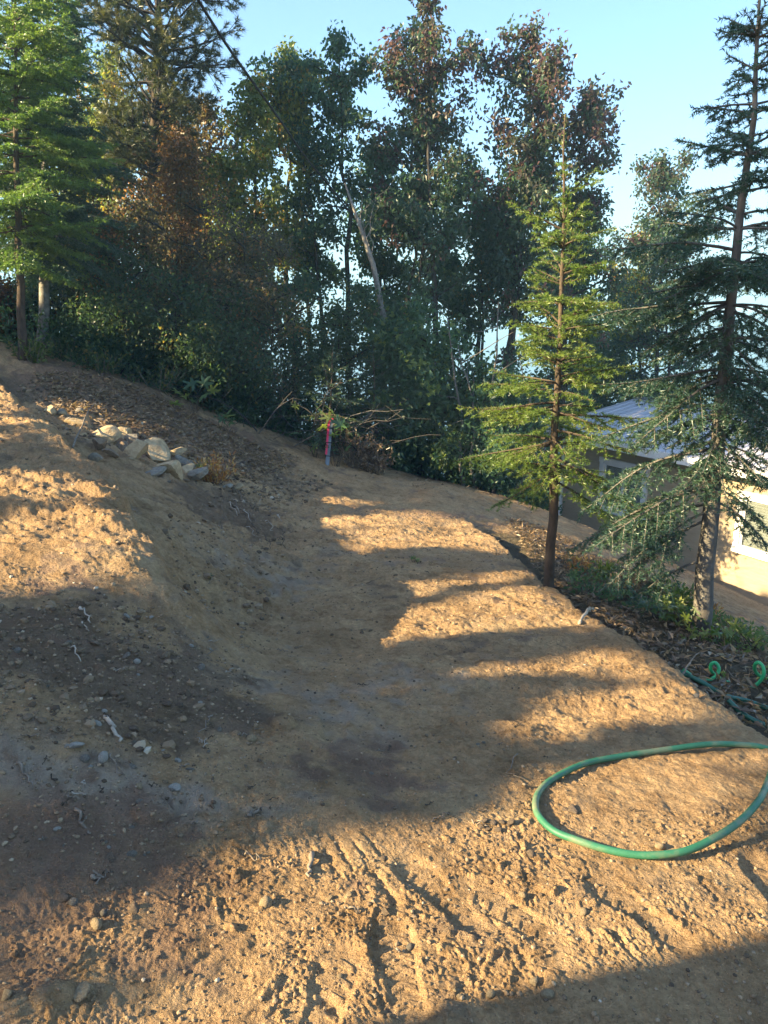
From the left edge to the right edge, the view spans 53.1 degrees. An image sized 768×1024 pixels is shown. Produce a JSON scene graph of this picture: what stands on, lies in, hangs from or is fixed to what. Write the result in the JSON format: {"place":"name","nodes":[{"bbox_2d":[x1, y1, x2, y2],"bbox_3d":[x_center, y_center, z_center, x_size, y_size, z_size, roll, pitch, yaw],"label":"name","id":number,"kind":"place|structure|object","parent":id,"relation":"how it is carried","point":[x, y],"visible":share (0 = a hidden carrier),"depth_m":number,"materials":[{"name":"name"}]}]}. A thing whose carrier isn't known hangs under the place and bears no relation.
{"place":"outdoors","nodes":[
{"label":"outdoors","id":0,"kind":"place"},
{"bbox_2d":[197,0,447,317],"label":"overhead cable","id":1,"kind":"object","parent":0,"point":[246,73],"visible":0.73,"depth_m":8.98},
{"bbox_2d":[0,338,767,1023],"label":"ground","id":2,"kind":"structure","parent":0,"point":[684,786],"depth_m":2.69,"materials":[{"name":"soil"}]},
{"bbox_2d":[1,989,12,1000],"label":"stone","id":3,"kind":"object","parent":2,"relation":"on","point":[6,994],"visible":1,"depth_m":1.66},
{"bbox_2d":[17,760,33,789],"bbox_3d":[-1.072,0.787,2.303,0.017,0.041,0.125,-13,20,-40],"label":"stick","id":4,"kind":"object","parent":2,"relation":"on","point":[20,764],"visible":1,"depth_m":2.31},
{"bbox_2d":[0,332,53,362],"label":"fern","id":5,"kind":"object","parent":2,"relation":"on","point":[35,353],"visible":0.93,"depth_m":10.76,"materials":[{"name":"green plant"}]},
{"bbox_2d":[0,270,57,339],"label":"shrub","id":6,"kind":"object","parent":2,"relation":"on","point":[5,289],"visible":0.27,"depth_m":12.56,"materials":[{"name":"green plant"}]},
{"bbox_2d":[0,251,95,345],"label":"shrub","id":7,"kind":"object","parent":2,"relation":"on","point":[33,279],"depth_m":13.39,"materials":[{"name":"green plant"}]},
{"bbox_2d":[44,405,56,415],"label":"rock","id":8,"kind":"object","parent":2,"relation":"on","point":[50,410],"visible":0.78,"depth_m":8.78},
{"bbox_2d":[0,2,114,270],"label":"broadleaf tree","id":9,"kind":"object","parent":2,"relation":"on","point":[76,39],"depth_m":16.19,"materials":[{"name":"green plant"}]},
{"bbox_2d":[32,331,89,361],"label":"fern","id":10,"kind":"object","parent":2,"relation":"on","point":[53,351],"visible":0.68,"depth_m":11.41,"materials":[{"name":"green plant"}]},
{"bbox_2d":[0,0,125,360],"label":"fir","id":11,"kind":"object","parent":2,"relation":"on","point":[60,149],"visible":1,"depth_m":10.00,"materials":[{"name":"green plant"}]},
{"bbox_2d":[57,893,68,902],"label":"stone","id":12,"kind":"object","parent":2,"relation":"on","point":[62,897],"visible":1,"depth_m":1.93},
{"bbox_2d":[0,0,144,348],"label":"broad fir","id":13,"kind":"object","parent":2,"relation":"on","point":[79,211],"visible":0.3,"depth_m":11.20,"materials":[{"name":"green plant"}]},
{"bbox_2d":[63,418,84,425],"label":"rock","id":14,"kind":"object","parent":2,"relation":"on","point":[77,421],"visible":0.69,"depth_m":8.47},
{"bbox_2d":[73,981,90,1002],"bbox_3d":[-0.667,1.059,1.698,0.038,0.015,0.051,-8,20,6],"label":"stone","id":15,"kind":"object","parent":2,"relation":"on","point":[82,991],"visible":1,"depth_m":1.69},
{"bbox_2d":[74,807,90,833],"bbox_3d":[-0.863,0.886,2.197,0.022,0.039,0.108,-11,19,-35],"label":"stick","id":16,"kind":"object","parent":2,"relation":"on","point":[76,809],"visible":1,"depth_m":2.21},
{"bbox_2d":[7,192,178,336],"bbox_3d":[-4.667,-3.606,12.649,2.516,3.014,2.650,13,20,39],"label":"shrub","id":17,"kind":"object","parent":2,"relation":"on","point":[60,300],"visible":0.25,"depth_m":12.28,"materials":[{"name":"green plant"}]},
{"bbox_2d":[63,341,126,374],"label":"fern","id":18,"kind":"object","parent":2,"relation":"on","point":[105,366],"visible":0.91,"depth_m":11.17,"materials":[{"name":"green plant"}]},
{"bbox_2d":[88,453,102,461],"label":"rock","id":19,"kind":"object","parent":2,"relation":"on","point":[96,457],"visible":0.81,"depth_m":7.14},
{"bbox_2d":[90,917,102,929],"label":"stone","id":20,"kind":"object","parent":2,"relation":"on","point":[96,923],"visible":1,"depth_m":1.85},
{"bbox_2d":[92,438,106,450],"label":"rock","id":21,"kind":"object","parent":2,"relation":"on","point":[99,443],"visible":0.98,"depth_m":7.52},
{"bbox_2d":[25,39,178,272],"bbox_3d":[-5.986,-6.128,15.947,2.850,6.474,2.859,7,17,24],"label":"broadleaf tree","id":22,"kind":"object","parent":2,"relation":"on","point":[104,71],"visible":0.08,"depth_m":15.14,"materials":[{"name":"green plant"}]},
{"bbox_2d":[98,751,107,763],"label":"stone","id":23,"kind":"object","parent":2,"relation":"on","point":[102,757],"visible":1,"depth_m":2.45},
{"bbox_2d":[93,425,121,442],"bbox_3d":[-2.997,-0.839,8.333,0.303,0.185,0.219,-7,19,-23],"label":"rock","id":24,"kind":"object","parent":2,"relation":"on","point":[112,433],"visible":0.88,"depth_m":8.28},
{"bbox_2d":[101,449,118,457],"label":"rock","id":25,"kind":"object","parent":2,"relation":"on","point":[111,452],"visible":1,"depth_m":7.42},
{"bbox_2d":[76,177,148,329],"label":"shrub","id":26,"kind":"object","parent":2,"relation":"on","point":[111,230],"visible":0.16,"depth_m":12.21,"materials":[{"name":"green plant"}]},
{"bbox_2d":[103,715,122,741],"bbox_3d":[-0.918,0.734,2.609,0.027,0.038,0.156,-11,19,-35],"label":"root","id":27,"kind":"object","parent":2,"relation":"on","point":[109,721],"visible":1,"depth_m":2.62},
{"bbox_2d":[38,270,188,386],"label":"shrub","id":28,"kind":"object","parent":2,"relation":"on","point":[89,335],"visible":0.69,"depth_m":11.58,"materials":[{"name":"green plant"}]},
{"bbox_2d":[118,427,131,438],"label":"rock","id":29,"kind":"object","parent":2,"relation":"on","point":[124,431],"visible":0.45,"depth_m":8.73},
{"bbox_2d":[72,153,180,362],"bbox_3d":[-4.281,-3.986,13.243,2.376,3.930,2.476,0,15,0],"label":"shrub","id":30,"kind":"object","parent":2,"relation":"on","point":[134,237],"visible":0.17,"depth_m":12.77,"materials":[{"name":"green plant"}]},
{"bbox_2d":[124,434,137,442],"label":"rock","id":31,"kind":"object","parent":2,"relation":"on","point":[130,438],"visible":0.53,"depth_m":8.68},
{"bbox_2d":[129,901,138,913],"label":"stone","id":32,"kind":"object","parent":2,"relation":"on","point":[133,907],"visible":1,"depth_m":1.93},
{"bbox_2d":[123,439,148,458],"bbox_3d":[-2.525,-0.617,7.863,0.238,0.230,0.223,1,-15,-35],"label":"rock","id":33,"kind":"object","parent":2,"relation":"on","point":[137,449],"visible":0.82,"depth_m":7.81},
{"bbox_2d":[64,0,247,263],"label":"pine tree","id":34,"kind":"object","parent":2,"relation":"on","point":[157,72],"visible":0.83,"depth_m":12.76,"materials":[{"name":"green plant"}]},
{"bbox_2d":[145,466,166,476],"bbox_3d":[-2.286,-0.390,7.609,0.220,0.075,0.288,8,28,27],"label":"rock","id":35,"kind":"object","parent":2,"relation":"on","point":[157,471],"visible":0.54,"depth_m":7.57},
{"bbox_2d":[123,359,189,396],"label":"fern","id":36,"kind":"object","parent":2,"relation":"on","point":[168,380],"visible":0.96,"depth_m":11.42,"materials":[{"name":"green plant"}]},
{"bbox_2d":[144,437,170,462],"bbox_3d":[-2.509,-0.639,8.530,0.292,0.344,0.405,-6,32,-20],"label":"rock","id":37,"kind":"object","parent":2,"relation":"on","point":[158,450],"visible":0.7,"depth_m":8.43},
{"bbox_2d":[108,85,221,332],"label":"broadleaf tree","id":38,"kind":"object","parent":2,"relation":"on","point":[134,181],"visible":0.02,"depth_m":15.89,"materials":[{"name":"green plant"}]},
{"bbox_2d":[155,460,182,479],"bbox_3d":[-2.196,-0.412,7.803,0.245,0.232,0.196,3,16,9],"label":"rock","id":39,"kind":"object","parent":2,"relation":"on","point":[174,469],"visible":0.74,"depth_m":7.75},
{"bbox_2d":[170,447,186,455],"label":"rock","id":40,"kind":"object","parent":2,"relation":"on","point":[178,451],"visible":0.75,"depth_m":8.82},
{"bbox_2d":[103,252,264,405],"bbox_3d":[-3.148,-2.805,12.219,2.490,2.522,2.306,11,19,36],"label":"shrub","id":41,"kind":"object","parent":2,"relation":"on","point":[179,340],"visible":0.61,"depth_m":11.73,"materials":[{"name":"green plant"}]},
{"bbox_2d":[175,455,195,467],"bbox_3d":[-2.227,-0.535,8.687,0.346,0.119,0.139,40,33,12],"label":"rock","id":42,"kind":"object","parent":2,"relation":"on","point":[181,459],"visible":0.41,"depth_m":8.65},
{"bbox_2d":[143,115,230,332],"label":"broadleaf tree","id":43,"kind":"object","parent":2,"relation":"on","point":[176,152],"visible":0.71,"depth_m":12.49,"materials":[{"name":"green plant"}]},
{"bbox_2d":[182,463,194,472],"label":"rock","id":44,"kind":"object","parent":2,"relation":"on","point":[187,468],"visible":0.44,"depth_m":8.29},
{"bbox_2d":[169,374,219,412],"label":"leafy plant","id":45,"kind":"object","parent":2,"relation":"on","point":[203,382],"visible":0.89,"depth_m":10.94,"materials":[{"name":"green plant"}]},
{"bbox_2d":[124,92,265,288],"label":"broadleaf tree","id":46,"kind":"object","parent":2,"relation":"on","point":[207,116],"visible":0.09,"depth_m":15.03,"materials":[{"name":"green plant"}]},
{"bbox_2d":[111,178,283,376],"bbox_3d":[-2.999,-3.454,12.862,2.714,3.865,3.120,0,15,0],"label":"shrub","id":47,"kind":"object","parent":2,"relation":"on","point":[202,247],"visible":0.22,"depth_m":12.40,"materials":[{"name":"green plant"}]},
{"bbox_2d":[187,467,208,479],"bbox_3d":[-1.982,-0.402,8.175,0.191,0.124,0.271,1,15,3],"label":"rock","id":48,"kind":"object","parent":2,"relation":"on","point":[198,473],"visible":1,"depth_m":8.09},
{"bbox_2d":[187,449,238,484],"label":"weed clump","id":49,"kind":"object","parent":2,"relation":"on","point":[214,475],"visible":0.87,"depth_m":8.41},
{"bbox_2d":[217,409,235,430],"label":"leafy plant","id":50,"kind":"object","parent":2,"relation":"on","point":[223,419],"visible":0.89,"depth_m":10.93,"materials":[{"name":"green plant"}]},
{"bbox_2d":[161,287,295,428],"bbox_3d":[-2.393,-2.313,12.106,2.096,2.406,1.637,-11,19,-35],"label":"shrub","id":51,"kind":"object","parent":2,"relation":"on","point":[238,388],"visible":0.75,"depth_m":11.90,"materials":[{"name":"green plant"}]},
{"bbox_2d":[190,70,298,409],"bbox_3d":[-2.603,-4.714,14.377,2.101,6.348,1.780,0,15,0],"label":"broadleaf tree","id":52,"kind":"object","parent":2,"relation":"on","point":[252,109],"visible":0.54,"depth_m":13.73,"materials":[{"name":"green plant"}]},
{"bbox_2d":[176,202,320,420],"bbox_3d":[-2.228,-3.066,12.409,2.548,3.710,2.105,0,15,0],"label":"shrub","id":53,"kind":"object","parent":2,"relation":"on","point":[273,298],"visible":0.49,"depth_m":12.06,"materials":[{"name":"green plant"}]},
{"bbox_2d":[258,895,271,908],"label":"stone","id":54,"kind":"object","parent":2,"relation":"on","point":[265,901],"visible":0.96,"depth_m":2.00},
{"bbox_2d":[241,35,331,427],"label":"broadleaf tree","id":55,"kind":"object","parent":2,"relation":"on","point":[296,162],"visible":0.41,"depth_m":14.44,"materials":[{"name":"green plant"}]},
{"bbox_2d":[248,254,342,435],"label":"shrub","id":56,"kind":"object","parent":2,"relation":"on","point":[299,365],"visible":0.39,"depth_m":13.34,"materials":[{"name":"green plant"}]},
{"bbox_2d":[173,353,430,452],"bbox_3d":[-1.508,-1.633,12.035,4.644,1.726,2.198,0,15,0],"label":"brush pile","id":57,"kind":"object","parent":2,"relation":"on","point":[281,416],"visible":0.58,"depth_m":11.66,"materials":[{"name":"brown plant"}]},
{"bbox_2d":[305,850,314,877],"bbox_3d":[-0.207,0.990,2.161,0.021,0.032,0.121,0,15,0],"label":"stick","id":58,"kind":"object","parent":2,"relation":"on","point":[311,860],"visible":1,"depth_m":2.17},
{"bbox_2d":[290,401,335,457],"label":"leafy plant","id":59,"kind":"object","parent":2,"relation":"on","point":[295,407],"visible":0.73,"depth_m":11.61,"materials":[{"name":"green plant"}]},
{"bbox_2d":[246,19,383,395],"bbox_3d":[-1.250,-4.879,14.669,2.514,7.934,2.070,0,15,0],"label":"broadleaf tree","id":60,"kind":"object","parent":2,"relation":"on","point":[342,83],"visible":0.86,"depth_m":14.02,"materials":[{"name":"green plant"}]},
{"bbox_2d":[325,418,332,464],"bbox_3d":[-0.824,-0.954,11.458,0.152,0.909,0.040,-2,15,-8],"label":"survey stake","id":61,"kind":"object","parent":2,"relation":"on","point":[328,438],"visible":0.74,"depth_m":11.42,"materials":[{"name":"pink paint"}]},
{"bbox_2d":[299,347,365,457],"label":"fir seedling","id":62,"kind":"object","parent":2,"relation":"on","point":[335,370],"visible":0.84,"depth_m":11.55,"materials":[{"name":"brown plant"}]},
{"bbox_2d":[317,411,351,466],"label":"leafy plant","id":63,"kind":"object","parent":2,"relation":"on","point":[338,422],"visible":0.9,"depth_m":11.34,"materials":[{"name":"green plant"}]},
{"bbox_2d":[292,269,399,450],"bbox_3d":[-0.621,-2.453,13.698,1.899,3.568,2.100,0,15,0],"label":"shrub","id":64,"kind":"object","parent":2,"relation":"on","point":[351,336],"visible":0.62,"depth_m":13.19,"materials":[{"name":"green plant"}]},
{"bbox_2d":[336,430,369,469],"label":"dry fern","id":65,"kind":"object","parent":2,"relation":"on","point":[350,461],"visible":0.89,"depth_m":11.73,"materials":[{"name":"brown plant"}]},
{"bbox_2d":[344,178,394,424],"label":"leaning tree","id":66,"kind":"object","parent":2,"relation":"on","point":[372,262],"visible":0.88,"depth_m":12.91,"materials":[{"name":"brown plant"}]},
{"bbox_2d":[351,430,395,474],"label":"dry fern","id":67,"kind":"object","parent":2,"relation":"on","point":[369,463],"visible":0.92,"depth_m":11.74,"materials":[{"name":"brown plant"}]},
{"bbox_2d":[335,347,416,470],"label":"fir seedling","id":68,"kind":"object","parent":2,"relation":"on","point":[374,387],"visible":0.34,"depth_m":12.79,"materials":[{"name":"green plant"}]},
{"bbox_2d":[328,143,428,410],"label":"broadleaf tree","id":69,"kind":"object","parent":2,"relation":"on","point":[390,267],"visible":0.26,"depth_m":15.98,"materials":[{"name":"green plant"}]},
{"bbox_2d":[0,372,764,758],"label":"stones","id":70,"kind":"object","parent":2,"relation":"on","point":[138,746],"visible":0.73,"depth_m":3.23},
{"bbox_2d":[0,291,767,654],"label":"undergrowth","id":71,"kind":"object","parent":2,"relation":"on","point":[306,429],"visible":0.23,"depth_m":11.75,"materials":[{"name":"green plant"}]},
{"bbox_2d":[34,370,767,732],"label":"leaf litter","id":72,"kind":"object","parent":2,"relation":"on","point":[536,532],"visible":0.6,"depth_m":7.91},
{"bbox_2d":[346,290,465,477],"bbox_3d":[0.454,-1.941,13.069,1.921,3.534,2.368,-10,18,-33],"label":"shrub","id":73,"kind":"object","parent":2,"relation":"on","point":[404,351],"visible":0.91,"depth_m":12.64,"materials":[{"name":"green plant"}]},
{"bbox_2d":[332,0,496,475],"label":"broadleaf tree","id":74,"kind":"object","parent":2,"relation":"on","point":[426,130],"visible":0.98,"depth_m":13.74,"materials":[{"name":"green plant"}]},
{"bbox_2d":[436,310,482,485],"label":"bare stem","id":75,"kind":"object","parent":2,"relation":"on","point":[460,445],"visible":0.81,"depth_m":12.37,"materials":[{"name":"grey plant"}]},
{"bbox_2d":[402,325,517,484],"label":"shrub","id":76,"kind":"object","parent":2,"relation":"on","point":[448,442],"visible":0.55,"depth_m":12.62,"materials":[{"name":"green plant"}]},
{"bbox_2d":[418,159,522,394],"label":"broadleaf tree","id":77,"kind":"object","parent":2,"relation":"on","point":[466,299],"visible":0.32,"depth_m":15.80,"materials":[{"name":"green plant"}]},
{"bbox_2d":[453,332,512,488],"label":"bare stem","id":78,"kind":"object","parent":2,"relation":"on","point":[472,445],"visible":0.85,"depth_m":12.39,"materials":[{"name":"grey plant"}]},
{"bbox_2d":[442,351,549,501],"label":"shrub","id":79,"kind":"object","parent":2,"relation":"on","point":[481,436],"visible":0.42,"depth_m":12.47,"materials":[{"name":"green plant"}]},
{"bbox_2d":[469,302,523,491],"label":"bare stem","id":80,"kind":"object","parent":2,"relation":"on","point":[496,347],"visible":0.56,"depth_m":12.26,"materials":[{"name":"grey plant"}]},
{"bbox_2d":[465,9,591,486],"bbox_3d":[2.560,-4.470,14.740,2.440,9.091,2.511,5,16,16],"label":"broadleaf tree","id":81,"kind":"object","parent":2,"relation":"on","point":[533,178],"visible":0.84,"depth_m":13.82,"materials":[{"name":"green plant"}]},
{"bbox_2d":[499,360,580,508],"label":"shrub","id":82,"kind":"object","parent":2,"relation":"on","point":[535,399],"visible":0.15,"depth_m":13.36,"materials":[{"name":"green plant"}]},
{"bbox_2d":[540,988,554,998],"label":"stone","id":83,"kind":"object","parent":2,"relation":"on","point":[548,993],"visible":1,"depth_m":1.78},
{"bbox_2d":[450,113,651,587],"bbox_3d":[1.262,-0.950,5.479,1.365,3.435,1.149,14,20,41],"label":"fir sapling","id":84,"kind":"object","parent":2,"relation":"on","point":[525,452],"visible":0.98,"depth_m":5.42,"materials":[{"name":"green plant"}]},
{"bbox_2d":[504,72,636,510],"bbox_3d":[3.559,-3.901,15.253,2.571,8.529,2.380,0,15,0],"label":"broadleaf tree","id":85,"kind":"object","parent":2,"relation":"on","point":[591,106],"visible":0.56,"depth_m":14.54,"materials":[{"name":"green plant"}]},
{"bbox_2d":[561,551,593,572],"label":"rusty weed","id":86,"kind":"object","parent":2,"relation":"on","point":[575,560],"visible":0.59,"depth_m":6.97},
{"bbox_2d":[520,220,645,505],"bbox_3d":[4.782,-3.277,19.232,2.979,8.005,3.177,0,15,0],"label":"broadleaf tree","id":87,"kind":"object","parent":2,"relation":"on","point":[616,358],"visible":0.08,"depth_m":18.67,"materials":[{"name":"green plant"}]},
{"bbox_2d":[565,337,640,413],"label":"shrub","id":88,"kind":"object","parent":2,"relation":"on","point":[607,401],"visible":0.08,"depth_m":19.37,"materials":[{"name":"green plant"}]},
{"bbox_2d":[585,558,620,578],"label":"yellow weed","id":89,"kind":"object","parent":2,"relation":"on","point":[608,565],"visible":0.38,"depth_m":6.89,"materials":[{"name":"green plant"}]},
{"bbox_2d":[604,565,665,595],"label":"dry bush","id":90,"kind":"object","parent":2,"relation":"on","point":[639,585],"visible":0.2,"depth_m":6.18,"materials":[{"name":"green plant"}]},
{"bbox_2d":[532,741,767,859],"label":"garden hose","id":91,"kind":"object","parent":2,"relation":"on","point":[742,818],"visible":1,"depth_m":2.47,"materials":[{"name":"green rubber"}]},
{"bbox_2d":[599,225,700,401],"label":"broadleaf tree","id":92,"kind":"object","parent":2,"relation":"on","point":[635,272],"visible":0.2,"depth_m":19.46,"materials":[{"name":"green plant"}]},
{"bbox_2d":[634,594,674,620],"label":"leafy plant","id":93,"kind":"object","parent":2,"relation":"on","point":[656,608],"visible":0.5,"depth_m":5.36,"materials":[{"name":"green plant"}]},
{"bbox_2d":[546,396,767,605],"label":"house","id":94,"kind":"structure","parent":2,"relation":"on","point":[740,566],"depth_m":14.54,"materials":[{"name":"paint"}]},
{"bbox_2d":[597,457,650,519],"bbox_3d":[4.897,-0.471,15.797,0.086,1.140,1.300,-9,18,-30],"label":"window frame","id":95,"kind":"structure","parent":94,"relation":"in","point":[603,464],"depth_m":15.84,"materials":[{"name":"white paint"}]},
{"bbox_2d":[730,490,767,561],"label":"window frame","id":96,"kind":"structure","parent":94,"relation":"in","point":[738,546],"depth_m":13.37,"materials":[{"name":"white paint"}]},
{"bbox_2d":[566,0,767,632],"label":"tall fir","id":97,"kind":"object","parent":2,"relation":"on","point":[712,275],"visible":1,"depth_m":4.79,"materials":[{"name":"green plant"}]},
{"bbox_2d":[596,137,740,403],"bbox_3d":[6.824,-3.859,19.081,3.332,9.853,3.168,14,20,41],"label":"broadleaf tree","id":98,"kind":"object","parent":2,"relation":"on","point":[662,176],"visible":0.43,"depth_m":18.14,"materials":[{"name":"green plant"}]},
{"bbox_2d":[646,576,693,609],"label":"bramble","id":99,"kind":"object","parent":2,"relation":"on","point":[678,592],"visible":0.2,"depth_m":6.04,"materials":[{"name":"green plant"}]},
{"bbox_2d":[658,595,699,628],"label":"leafy plant","id":100,"kind":"object","parent":2,"relation":"on","point":[680,602],"visible":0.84,"depth_m":5.24,"materials":[{"name":"green plant"}]},
{"bbox_2d":[679,624,717,643],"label":"leafy plant","id":101,"kind":"object","parent":2,"relation":"on","point":[695,633],"visible":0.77,"depth_m":4.93,"materials":[{"name":"green plant"}]},
{"bbox_2d":[680,670,767,709],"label":"garden hose","id":102,"kind":"object","parent":2,"relation":"on","point":[701,682],"visible":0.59,"depth_m":4.00,"materials":[{"name":"green rubber"}]},
{"bbox_2d":[682,661,766,687],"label":"garden hose","id":103,"kind":"object","parent":2,"relation":"on","point":[760,676],"visible":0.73,"depth_m":4.21,"materials":[{"name":"green rubber"}]},
{"bbox_2d":[697,617,754,654],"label":"leafy plant","id":104,"kind":"object","parent":2,"relation":"on","point":[728,632],"visible":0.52,"depth_m":5.00,"materials":[{"name":"green plant"}]},
{"bbox_2d":[721,623,767,654],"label":"leafy plant","id":105,"kind":"object","parent":2,"relation":"on","point":[757,640],"visible":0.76,"depth_m":5.03,"materials":[{"name":"green plant"}]},
{"bbox_2d":[727,699,767,727],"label":"garden hose","id":106,"kind":"object","parent":2,"relation":"on","point":[745,714],"visible":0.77,"depth_m":3.75,"materials":[{"name":"green rubber"}]},
{"bbox_2d":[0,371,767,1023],"bbox_3d":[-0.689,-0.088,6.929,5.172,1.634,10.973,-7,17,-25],"label":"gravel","id":107,"kind":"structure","parent":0,"point":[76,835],"depth_m":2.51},
{"bbox_2d":[0,0,767,291],"label":"sky","id":108,"kind":"structure","parent":0,"point":[670,55],"materials":[{"name":"blue"}]},
{"bbox_2d":[33,287,767,310],"bbox_3d":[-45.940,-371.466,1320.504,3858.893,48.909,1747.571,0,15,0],"label":"hills","id":109,"kind":"structure","parent":0,"point":[750,299],"depth_m":1293.91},
{"bbox_2d":[59,309,767,472],"bbox_3d":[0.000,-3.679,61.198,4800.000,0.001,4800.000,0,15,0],"label":"lake","id":110,"kind":"structure","parent":0,"point":[490,337],"depth_m":218.90,"materials":[{"name":"blue liquid"}]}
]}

